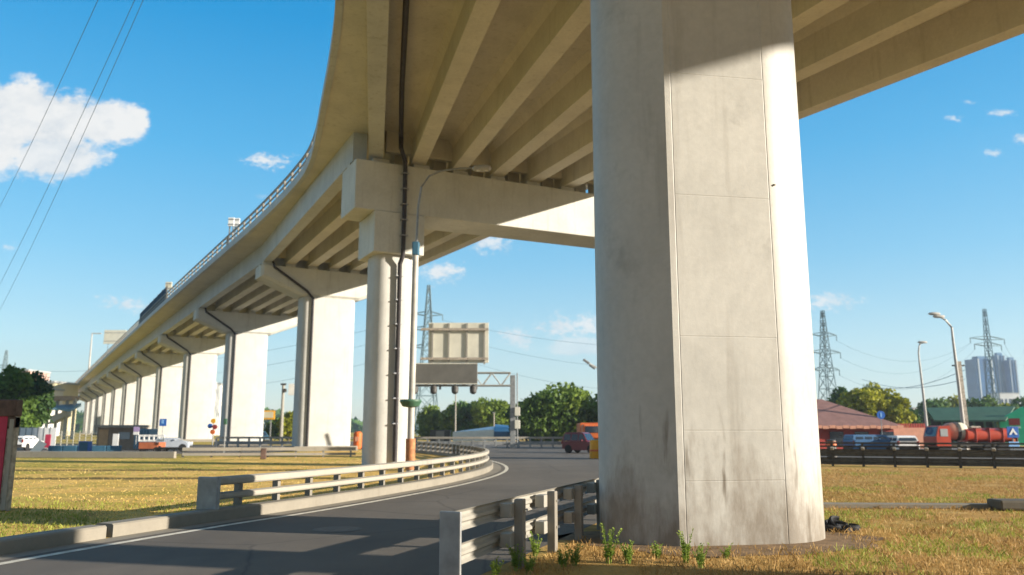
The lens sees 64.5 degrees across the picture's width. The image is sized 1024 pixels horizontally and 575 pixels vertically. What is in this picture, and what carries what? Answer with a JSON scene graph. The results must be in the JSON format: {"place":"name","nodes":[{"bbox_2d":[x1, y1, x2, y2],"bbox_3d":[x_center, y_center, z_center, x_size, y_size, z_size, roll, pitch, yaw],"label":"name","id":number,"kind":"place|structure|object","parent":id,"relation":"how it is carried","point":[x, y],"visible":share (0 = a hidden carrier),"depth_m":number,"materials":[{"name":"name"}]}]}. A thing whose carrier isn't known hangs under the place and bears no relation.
{"place":"outdoors","nodes":[
{"label":"outdoors","id":0,"kind":"place"},
{"bbox_2d":[40,388,64,435],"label":"building","id":1,"kind":"structure","parent":0,"point":[58,392],"depth_m":241.98,"materials":[{"name":"white concrete"}]},
{"bbox_2d":[47,381,79,435],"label":"apartment block","id":2,"kind":"structure","parent":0,"point":[71,389],"depth_m":249.03,"materials":[{"name":"white concrete"}]},
{"bbox_2d":[4,0,134,275],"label":"power line","id":3,"kind":"object","parent":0,"point":[76,126],"visible":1,"depth_m":37.05,"materials":[{"name":"metal"}]},
{"bbox_2d":[0,1,142,308],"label":"power line","id":4,"kind":"object","parent":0,"point":[82,136],"visible":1,"depth_m":37.47,"materials":[{"name":"metal"}]},
{"bbox_2d":[17,443,292,453],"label":"side road","id":5,"kind":"structure","parent":0,"point":[45,449],"depth_m":67.96,"materials":[{"name":"asphalt"}]},
{"bbox_2d":[17,436,43,450],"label":"parked car","id":6,"kind":"object","parent":5,"relation":"on","point":[25,443],"visible":0.61,"depth_m":67.80,"materials":[{"name":"white paint"}]},
{"bbox_2d":[19,427,56,445],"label":"fence","id":7,"kind":"object","parent":5,"relation":"on","point":[39,433],"visible":0.43,"depth_m":76.74,"materials":[{"name":"metal"}]},
{"bbox_2d":[55,431,96,445],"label":"fence","id":8,"kind":"object","parent":5,"relation":"on","point":[73,439],"visible":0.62,"depth_m":78.62,"materials":[{"name":"metal"}]},
{"bbox_2d":[48,446,121,450],"bbox_3d":[-31.987,12.112,60.822,5.391,0.520,0.300,0,-10,0],"label":"barrier","id":9,"kind":"object","parent":5,"relation":"on","point":[75,448],"visible":0.48,"depth_m":60.68,"materials":[{"name":"teal paint"}]},
{"bbox_2d":[94,425,150,449],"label":"kiosk","id":10,"kind":"object","parent":5,"relation":"on","point":[105,433],"visible":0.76,"depth_m":71.55,"materials":[{"name":"metal"}]},
{"bbox_2d":[98,429,108,445],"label":"door","id":11,"kind":"structure","parent":10,"relation":"in","point":[103,433],"depth_m":71.54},
{"bbox_2d":[133,429,157,448],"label":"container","id":12,"kind":"object","parent":5,"relation":"on","point":[148,431],"visible":0.52,"depth_m":70.09,"materials":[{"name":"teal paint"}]},
{"bbox_2d":[138,435,165,450],"bbox_3d":[-26.773,11.716,60.871,1.946,1.343,1.440,0,-10,0],"label":"trailer","id":13,"kind":"object","parent":5,"relation":"on","point":[145,445],"visible":0.78,"depth_m":60.22,"materials":[{"name":"white paint"}]},
{"bbox_2d":[156,437,192,451],"bbox_3d":[-26.982,12.535,64.809,2.658,1.095,1.780,2,-10,-10],"label":"parked car","id":14,"kind":"object","parent":5,"relation":"on","point":[174,442],"visible":0.58,"depth_m":64.19,"materials":[{"name":"silver metal"}]},
{"bbox_2d":[213,382,222,434],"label":"apartment block","id":15,"kind":"structure","parent":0,"point":[218,401],"depth_m":255.39,"materials":[{"name":"white concrete"}]},
{"bbox_2d":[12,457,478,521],"bbox_3d":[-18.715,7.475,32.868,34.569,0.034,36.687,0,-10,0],"label":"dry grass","id":16,"kind":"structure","parent":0,"point":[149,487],"depth_m":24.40,"materials":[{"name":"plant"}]},
{"bbox_2d":[430,430,450,440],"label":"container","id":17,"kind":"object","parent":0,"point":[440,433],"visible":0.51,"depth_m":97.41,"materials":[{"name":"metal"}]},
{"bbox_2d":[0,445,1023,574],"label":"road","id":18,"kind":"structure","parent":0,"point":[397,536],"depth_m":12.76,"materials":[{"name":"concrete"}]},
{"bbox_2d":[0,463,500,559],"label":"gutter","id":19,"kind":"object","parent":18,"relation":"on","point":[496,468],"visible":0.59,"depth_m":14.92,"materials":[{"name":"concrete"}]},
{"bbox_2d":[0,461,507,564],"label":"road marking","id":20,"kind":"object","parent":18,"relation":"on","point":[504,471],"visible":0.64,"depth_m":14.44,"materials":[{"name":"paint"}]},
{"bbox_2d":[215,437,562,447],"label":"guard rail","id":21,"kind":"object","parent":18,"relation":"on","point":[461,442],"visible":0.3,"depth_m":78.22,"materials":[{"name":"metal"}]},
{"bbox_2d":[417,372,519,447],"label":"sign gantry","id":22,"kind":"object","parent":18,"relation":"on","point":[514,412],"visible":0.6,"depth_m":75.99,"materials":[{"name":"grey metal"}]},
{"bbox_2d":[415,363,477,384],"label":"display board","id":23,"kind":"object","parent":22,"relation":"attached to","point":[446,373],"visible":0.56,"depth_m":75.64,"materials":[{"name":"metal"}]},
{"bbox_2d":[420,323,488,389],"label":"road sign","id":24,"kind":"object","parent":22,"relation":"attached to","point":[458,342],"visible":1,"depth_m":76.32,"materials":[{"name":"metal"}]},
{"bbox_2d":[561,432,594,452],"bbox_3d":[5.395,11.637,60.905,3.097,1.515,1.880,-6,-12,31],"label":"parked car","id":25,"kind":"object","parent":18,"relation":"on","point":[577,442],"visible":0.57,"depth_m":60.56,"materials":[{"name":"red paint"}]},
{"bbox_2d":[577,423,597,439],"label":"truck","id":26,"kind":"object","parent":18,"relation":"on","point":[591,429],"visible":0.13,"depth_m":73.78,"materials":[{"name":"orange paint"}]},
{"bbox_2d":[589,440,598,458],"bbox_3d":[5.071,9.804,49.287,0.770,1.120,0.770,0,-10,0],"label":"crash barrel","id":27,"kind":"object","parent":18,"relation":"on","point":[594,452],"visible":0.74,"depth_m":48.98,"materials":[{"name":"yellow paint"}]},
{"bbox_2d":[842,435,890,448],"bbox_3d":[25.964,11.370,58.922,3.341,1.355,1.980,1,-10,-5],"label":"parked car","id":28,"kind":"object","parent":18,"relation":"on","point":[865,438],"visible":0.48,"depth_m":58.19,"materials":[{"name":"blue paint"}]},
{"bbox_2d":[876,424,924,445],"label":"boundary wall","id":29,"kind":"structure","parent":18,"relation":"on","point":[918,432],"depth_m":76.65,"materials":[{"name":"paint"}]},
{"bbox_2d":[888,436,919,449],"bbox_3d":[27.969,11.400,58.916,1.880,1.295,4.024,-1,-10,4],"label":"parked car","id":30,"kind":"object","parent":18,"relation":"on","point":[903,438],"visible":0.35,"depth_m":57.10,"materials":[{"name":"white paint"}]},
{"bbox_2d":[917,341,927,425],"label":"street lamp","id":31,"kind":"object","parent":18,"relation":"on","point":[923,396],"visible":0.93,"depth_m":71.51,"materials":[{"name":"metal"}]},
{"bbox_2d":[928,312,967,449],"bbox_3d":[30.989,6.737,57.704,1.952,10.076,0.266,0,-10,0],"label":"street lamp","id":32,"kind":"object","parent":18,"relation":"on","point":[938,315],"visible":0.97,"depth_m":57.79,"materials":[{"name":"metal"}]},
{"bbox_2d":[952,361,969,449],"bbox_3d":[32.381,8.619,58.389,0.900,6.600,0.400,0,-10,0],"label":"utility pole","id":33,"kind":"object","parent":18,"relation":"on","point":[963,393],"visible":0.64,"depth_m":58.40,"materials":[{"name":"grey concrete"}]},
{"bbox_2d":[923,422,1017,449],"bbox_3d":[31.052,10.251,55.047,5.430,2.230,1.820,0,-10,0],"label":"tanker truck","id":34,"kind":"object","parent":18,"relation":"on","point":[954,431],"visible":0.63,"depth_m":54.34,"materials":[{"name":"metal"}]},
{"bbox_2d":[1006,427,1019,458],"bbox_3d":[28.540,8.872,46.184,0.660,1.884,0.135,0,-10,0],"label":"direction sign","id":35,"kind":"object","parent":18,"relation":"on","point":[1012,432],"visible":0.73,"depth_m":46.22,"materials":[{"name":"metal"}]},
{"bbox_2d":[0,432,1023,574],"bbox_3d":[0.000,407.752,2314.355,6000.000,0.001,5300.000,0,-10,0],"label":"ground","id":36,"kind":"structure","parent":0,"point":[602,567],"depth_m":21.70,"materials":[{"name":"plant"}]},
{"bbox_2d":[0,399,22,510],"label":"gate post","id":37,"kind":"object","parent":36,"relation":"on","point":[10,413],"visible":0.99,"depth_m":17.46,"materials":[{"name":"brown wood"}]},
{"bbox_2d":[0,364,39,416],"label":"tree","id":38,"kind":"object","parent":36,"relation":"on","point":[16,382],"visible":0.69,"depth_m":82.55,"materials":[{"name":"green plant"}]},
{"bbox_2d":[18,411,40,435],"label":"tree","id":39,"kind":"object","parent":36,"relation":"on","point":[28,420],"visible":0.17,"depth_m":78.73,"materials":[{"name":"green plant"}]},
{"bbox_2d":[23,370,56,427],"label":"tree","id":40,"kind":"object","parent":36,"relation":"on","point":[43,390],"visible":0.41,"depth_m":87.07,"materials":[{"name":"green plant"}]},
{"bbox_2d":[0,525,106,554],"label":"kerb","id":41,"kind":"structure","parent":36,"relation":"on","point":[34,541],"depth_m":11.96,"materials":[{"name":"concrete"}]},
{"bbox_2d":[44,396,80,438],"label":"footbridge","id":42,"kind":"object","parent":36,"relation":"on","point":[67,408],"visible":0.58,"depth_m":147.62,"materials":[{"name":"concrete"}]},
{"bbox_2d":[79,396,89,433],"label":"bridge pier","id":43,"kind":"structure","parent":36,"relation":"on","point":[86,413],"depth_m":316.89,"materials":[{"name":"concrete"}]},
{"bbox_2d":[79,392,95,434],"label":"bridge pier","id":44,"kind":"structure","parent":36,"relation":"on","point":[91,412],"depth_m":291.80,"materials":[{"name":"concrete"}]},
{"bbox_2d":[84,388,102,434],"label":"bridge pier","id":45,"kind":"structure","parent":36,"relation":"on","point":[98,405],"depth_m":266.93,"materials":[{"name":"concrete"}]},
{"bbox_2d":[16,451,176,457],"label":"wall","id":46,"kind":"structure","parent":36,"relation":"on","point":[97,454],"depth_m":49.73,"materials":[{"name":"concrete"}]},
{"bbox_2d":[90,384,111,424],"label":"bridge pier","id":47,"kind":"structure","parent":36,"relation":"on","point":[106,402],"depth_m":242.05,"materials":[{"name":"concrete"}]},
{"bbox_2d":[97,378,122,424],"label":"bridge pier","id":48,"kind":"structure","parent":36,"relation":"on","point":[115,403],"depth_m":217.08,"materials":[{"name":"concrete"}]},
{"bbox_2d":[106,372,136,424],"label":"bridge pier","id":49,"kind":"structure","parent":36,"relation":"on","point":[128,381],"depth_m":192.15,"materials":[{"name":"concrete"}]},
{"bbox_2d":[118,363,155,428],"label":"bridge pier","id":50,"kind":"structure","parent":36,"relation":"on","point":[145,375],"depth_m":167.21,"materials":[{"name":"concrete"}]},
{"bbox_2d":[134,351,183,437],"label":"bridge pier","id":51,"kind":"structure","parent":36,"relation":"on","point":[168,385],"depth_m":142.26,"materials":[{"name":"concrete"}]},
{"bbox_2d":[157,334,224,441],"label":"bridge pier","id":52,"kind":"structure","parent":36,"relation":"on","point":[197,400],"depth_m":117.21,"materials":[{"name":"concrete"}]},
{"bbox_2d":[0,457,470,536],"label":"green grass","id":53,"kind":"structure","parent":36,"relation":"on","point":[53,517],"depth_m":17.51,"materials":[{"name":"plant"}]},
{"bbox_2d":[193,308,297,445],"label":"bridge pier","id":54,"kind":"structure","parent":36,"relation":"on","point":[244,375],"depth_m":92.28,"materials":[{"name":"concrete"}]},
{"bbox_2d":[182,447,355,457],"bbox_3d":[-15.261,10.388,51.166,10.648,0.620,0.348,1,-10,-7],"label":"guard rail","id":55,"kind":"object","parent":36,"relation":"on","point":[240,454],"visible":0.93,"depth_m":50.96,"materials":[{"name":"metal"}]},
{"bbox_2d":[264,417,278,440],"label":"tree","id":56,"kind":"object","parent":36,"relation":"on","point":[274,431],"visible":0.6,"depth_m":128.76,"materials":[{"name":"green plant"}]},
{"bbox_2d":[279,383,286,440],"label":"pole","id":57,"kind":"object","parent":36,"relation":"on","point":[284,390],"visible":0.93,"depth_m":116.56,"materials":[{"name":"metal"}]},
{"bbox_2d":[276,411,292,440],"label":"tree","id":58,"kind":"object","parent":36,"relation":"on","point":[287,424],"visible":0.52,"depth_m":125.29,"materials":[{"name":"green plant"}]},
{"bbox_2d":[96,448,492,537],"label":"kerb","id":59,"kind":"structure","parent":36,"relation":"on","point":[116,528],"depth_m":16.85,"materials":[{"name":"concrete"}]},
{"bbox_2d":[196,442,488,509],"bbox_3d":[-4.260,8.245,40.051,6.162,0.620,49.756,1,-10,-3],"label":"guard rail","id":60,"kind":"object","parent":59,"relation":"on","point":[210,495],"visible":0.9,"depth_m":19.40,"materials":[{"name":"metal"}]},
{"bbox_2d":[255,261,366,451],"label":"bridge pier","id":61,"kind":"structure","parent":36,"relation":"on","point":[329,298],"depth_m":67.11,"materials":[{"name":"concrete"}]},
{"bbox_2d":[75,0,1023,394],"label":"viaduct","id":62,"kind":"object","parent":61,"relation":"on","point":[501,88],"visible":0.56,"depth_m":35.39,"materials":[{"name":"concrete"}]},
{"bbox_2d":[103,330,126,354],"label":"road sign","id":63,"kind":"object","parent":62,"relation":"on","point":[112,336],"visible":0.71,"depth_m":168.75,"materials":[{"name":"grey metal"}]},
{"bbox_2d":[139,285,167,323],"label":"noise barrier","id":64,"kind":"object","parent":62,"relation":"on","point":[153,302],"visible":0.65,"depth_m":109.99,"materials":[{"name":"metal"}]},
{"bbox_2d":[414,285,442,435],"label":"pylon","id":65,"kind":"object","parent":36,"relation":"on","point":[425,324],"visible":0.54,"depth_m":241.01,"materials":[{"name":"metal"}]},
{"bbox_2d":[415,403,442,439],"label":"tree","id":66,"kind":"object","parent":36,"relation":"on","point":[426,417],"visible":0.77,"depth_m":143.08,"materials":[{"name":"green plant"}]},
{"bbox_2d":[400,164,490,471],"bbox_3d":[-2.783,1.088,34.328,3.760,13.120,0.920,0,-10,0],"label":"street lamp","id":67,"kind":"object","parent":36,"relation":"on","point":[411,402],"visible":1,"depth_m":34.02,"materials":[{"name":"metal"}]},
{"bbox_2d":[75,407,822,432],"bbox_3d":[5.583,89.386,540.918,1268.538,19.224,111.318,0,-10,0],"label":"distant wood","id":68,"kind":"object","parent":36,"relation":"on","point":[356,424],"visible":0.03,"depth_m":526.18,"materials":[{"name":"green plant"}]},
{"bbox_2d":[434,401,469,439],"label":"tree","id":69,"kind":"object","parent":36,"relation":"on","point":[446,417],"visible":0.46,"depth_m":140.19,"materials":[{"name":"green plant"}]},
{"bbox_2d":[447,400,486,430],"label":"tree","id":70,"kind":"object","parent":36,"relation":"on","point":[463,414],"visible":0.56,"depth_m":137.76,"materials":[{"name":"green plant"}]},
{"bbox_2d":[341,0,594,464],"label":"bridge pier","id":71,"kind":"structure","parent":36,"relation":"on","point":[380,198],"depth_m":40.57,"materials":[{"name":"concrete"}]},
{"bbox_2d":[453,424,518,440],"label":"truck","id":72,"kind":"object","parent":36,"relation":"on","point":[496,430],"visible":0.71,"depth_m":103.32,"materials":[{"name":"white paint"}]},
{"bbox_2d":[470,397,509,427],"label":"tree","id":73,"kind":"object","parent":36,"relation":"on","point":[484,410],"visible":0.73,"depth_m":134.89,"materials":[{"name":"green plant"}]},
{"bbox_2d":[506,544,523,570],"bbox_3d":[0.034,3.308,9.979,0.264,0.334,0.224,-3,-10,17],"label":"weed","id":74,"kind":"object","parent":36,"relation":"on","point":[515,561],"visible":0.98,"depth_m":9.94,"materials":[{"name":"green plant"}]},
{"bbox_2d":[503,406,534,440],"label":"tree","id":75,"kind":"object","parent":36,"relation":"on","point":[507,415],"visible":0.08,"depth_m":103.33,"materials":[{"name":"green plant"}]},
{"bbox_2d":[439,478,599,574],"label":"guard rail","id":76,"kind":"object","parent":36,"relation":"on","point":[455,553],"visible":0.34,"depth_m":10.18,"materials":[{"name":"metal"}]},
{"bbox_2d":[522,553,537,572],"bbox_3d":[0.199,3.315,9.764,0.225,0.246,0.183,-5,-11,27],"label":"weed","id":77,"kind":"object","parent":36,"relation":"on","point":[529,565],"visible":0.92,"depth_m":9.77,"materials":[{"name":"green plant"}]},
{"bbox_2d":[529,531,541,555],"bbox_3d":[0.319,3.513,11.132,0.201,0.328,0.174,0,-10,0],"label":"weed","id":78,"kind":"object","parent":36,"relation":"on","point":[534,545],"visible":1,"depth_m":11.12,"materials":[{"name":"green plant"}]},
{"bbox_2d":[515,387,582,440],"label":"tree","id":79,"kind":"object","parent":36,"relation":"on","point":[541,412],"visible":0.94,"depth_m":95.24,"materials":[{"name":"green plant"}]},
{"bbox_2d":[554,549,568,567],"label":"weed","id":80,"kind":"object","parent":36,"relation":"on","point":[561,561],"visible":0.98,"depth_m":10.22,"materials":[{"name":"green plant"}]},
{"bbox_2d":[539,381,596,440],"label":"tree","id":81,"kind":"object","parent":36,"relation":"on","point":[582,395],"visible":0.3,"depth_m":96.68,"materials":[{"name":"green plant"}]},
{"bbox_2d":[564,543,582,565],"bbox_3d":[0.813,3.381,10.306,0.247,0.304,0.234,5,-11,-26],"label":"weed","id":82,"kind":"object","parent":36,"relation":"on","point":[576,556],"visible":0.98,"depth_m":10.32,"materials":[{"name":"green plant"}]},
{"bbox_2d":[582,393,597,422],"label":"tree","id":83,"kind":"object","parent":36,"relation":"on","point":[593,410],"visible":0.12,"depth_m":97.42,"materials":[{"name":"green plant"}]},
{"bbox_2d":[600,523,622,563],"bbox_3d":[1.291,3.314,10.588,0.294,0.532,0.309,0,-10,0],"label":"weed","id":84,"kind":"object","parent":36,"relation":"on","point":[609,552],"visible":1,"depth_m":10.51,"materials":[{"name":"green plant"}]},
{"bbox_2d":[618,538,633,563],"bbox_3d":[1.485,3.416,10.530,0.224,0.312,0.236,0,-10,0],"label":"weed","id":85,"kind":"object","parent":36,"relation":"on","point":[627,553],"visible":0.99,"depth_m":10.51,"materials":[{"name":"green plant"}]},
{"bbox_2d":[676,528,693,563],"bbox_3d":[2.231,3.355,10.534,0.180,0.433,0.342,-7,-12,34],"label":"weed","id":86,"kind":"object","parent":36,"relation":"on","point":[685,556],"visible":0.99,"depth_m":10.49,"materials":[{"name":"green plant"}]},
{"bbox_2d":[692,542,709,567],"bbox_3d":[2.377,3.359,10.195,0.234,0.308,0.175,8,-13,-38],"label":"weed","id":87,"kind":"object","parent":36,"relation":"on","point":[701,555],"visible":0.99,"depth_m":10.18,"materials":[{"name":"green plant"}]},
{"bbox_2d":[590,0,824,546],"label":"bridge pier","id":88,"kind":"structure","parent":36,"relation":"on","point":[708,430],"depth_m":12.93,"materials":[{"name":"concrete"}]},
{"bbox_2d":[560,531,886,556],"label":"bare soil","id":89,"kind":"structure","parent":36,"relation":"on","point":[839,539],"depth_m":11.99,"materials":[{"name":"soil"}]},
{"bbox_2d":[812,310,840,399],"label":"pylon","id":90,"kind":"object","parent":36,"relation":"on","point":[824,334],"visible":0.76,"depth_m":240.16,"materials":[{"name":"metal"}]},
{"bbox_2d":[826,386,847,405],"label":"tree","id":91,"kind":"object","parent":36,"relation":"on","point":[834,395],"visible":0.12,"depth_m":114.72,"materials":[{"name":"green plant"}]},
{"bbox_2d":[824,515,860,531],"bbox_3d":[5.633,4.087,13.979,0.655,0.266,0.547,8,-13,-38],"label":"scrap heap","id":92,"kind":"object","parent":36,"relation":"on","point":[834,521],"visible":0.77,"depth_m":13.90,"materials":[{"name":"black rubber"}]},
{"bbox_2d":[840,386,878,427],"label":"tree","id":93,"kind":"object","parent":36,"relation":"on","point":[860,400],"visible":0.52,"depth_m":101.40,"materials":[{"name":"green plant"}]},
{"bbox_2d":[817,399,905,448],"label":"pavilion","id":94,"kind":"structure","parent":36,"relation":"on","point":[833,419],"depth_m":71.20,"materials":[{"name":"paint"}]},
{"bbox_2d":[836,381,901,423],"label":"tree","id":95,"kind":"object","parent":36,"relation":"on","point":[878,391],"visible":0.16,"depth_m":106.02,"materials":[{"name":"green plant"}]},
{"bbox_2d":[720,470,1023,574],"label":"green grass","id":96,"kind":"structure","parent":36,"relation":"on","point":[941,541],"depth_m":12.50,"materials":[{"name":"plant"}]},
{"bbox_2d":[875,392,916,427],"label":"tree","id":97,"kind":"object","parent":36,"relation":"on","point":[896,407],"visible":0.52,"depth_m":103.52,"materials":[{"name":"green plant"}]},
{"bbox_2d":[823,502,992,508],"bbox_3d":[11.000,4.805,17.838,17.000,0.100,0.340,-1,-10,3],"label":"verge edging","id":98,"kind":"object","parent":36,"relation":"on","point":[911,505],"depth_m":17.82,"materials":[{"name":"concrete"}]},
{"bbox_2d":[819,442,1023,468],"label":"guard rail","id":99,"kind":"object","parent":36,"relation":"on","point":[993,453],"visible":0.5,"depth_m":37.48,"materials":[{"name":"metal"}]},
{"bbox_2d":[915,398,942,425],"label":"tree","id":100,"kind":"object","parent":36,"relation":"on","point":[929,404],"visible":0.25,"depth_m":146.66,"materials":[{"name":"green plant"}]},
{"bbox_2d":[955,397,991,406],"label":"tree","id":101,"kind":"object","parent":36,"relation":"on","point":[974,402],"visible":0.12,"depth_m":147.35,"materials":[{"name":"green plant"}]},
{"bbox_2d":[970,309,1004,403],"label":"pylon","id":102,"kind":"object","parent":36,"relation":"on","point":[984,313],"visible":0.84,"depth_m":259.90,"materials":[{"name":"metal"}]},
{"bbox_2d":[980,394,1002,427],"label":"tree","id":103,"kind":"object","parent":36,"relation":"on","point":[993,402],"visible":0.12,"depth_m":154.54,"materials":[{"name":"green plant"}]},
{"bbox_2d":[987,498,1023,509],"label":"concrete slab","id":104,"kind":"structure","parent":36,"relation":"on","point":[1005,504],"depth_m":17.26,"materials":[{"name":"concrete"}]},
{"bbox_2d":[0,0,1023,427],"label":"sky","id":105,"kind":"structure","parent":0,"point":[913,186],"materials":[{"name":"blue"}]},
{"bbox_2d":[926,406,1023,445],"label":"green building","id":106,"kind":"structure","parent":0,"point":[1003,416],"depth_m":91.60,"materials":[{"name":"paint"}]},
{"bbox_2d":[964,356,996,401],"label":"tower block","id":107,"kind":"structure","parent":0,"point":[976,377],"depth_m":691.59,"materials":[{"name":"glass"}]},
{"bbox_2d":[991,353,1006,392],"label":"tower block","id":108,"kind":"structure","parent":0,"point":[999,358],"depth_m":706.49,"materials":[{"name":"glass"}]},
{"bbox_2d":[990,393,1019,403],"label":"apartment block","id":109,"kind":"structure","parent":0,"point":[1005,398],"depth_m":608.04,"materials":[{"name":"white concrete"}]},
{"bbox_2d":[1003,357,1020,403],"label":"tower block","id":110,"kind":"structure","parent":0,"point":[1011,376],"depth_m":699.97,"materials":[{"name":"glass"}]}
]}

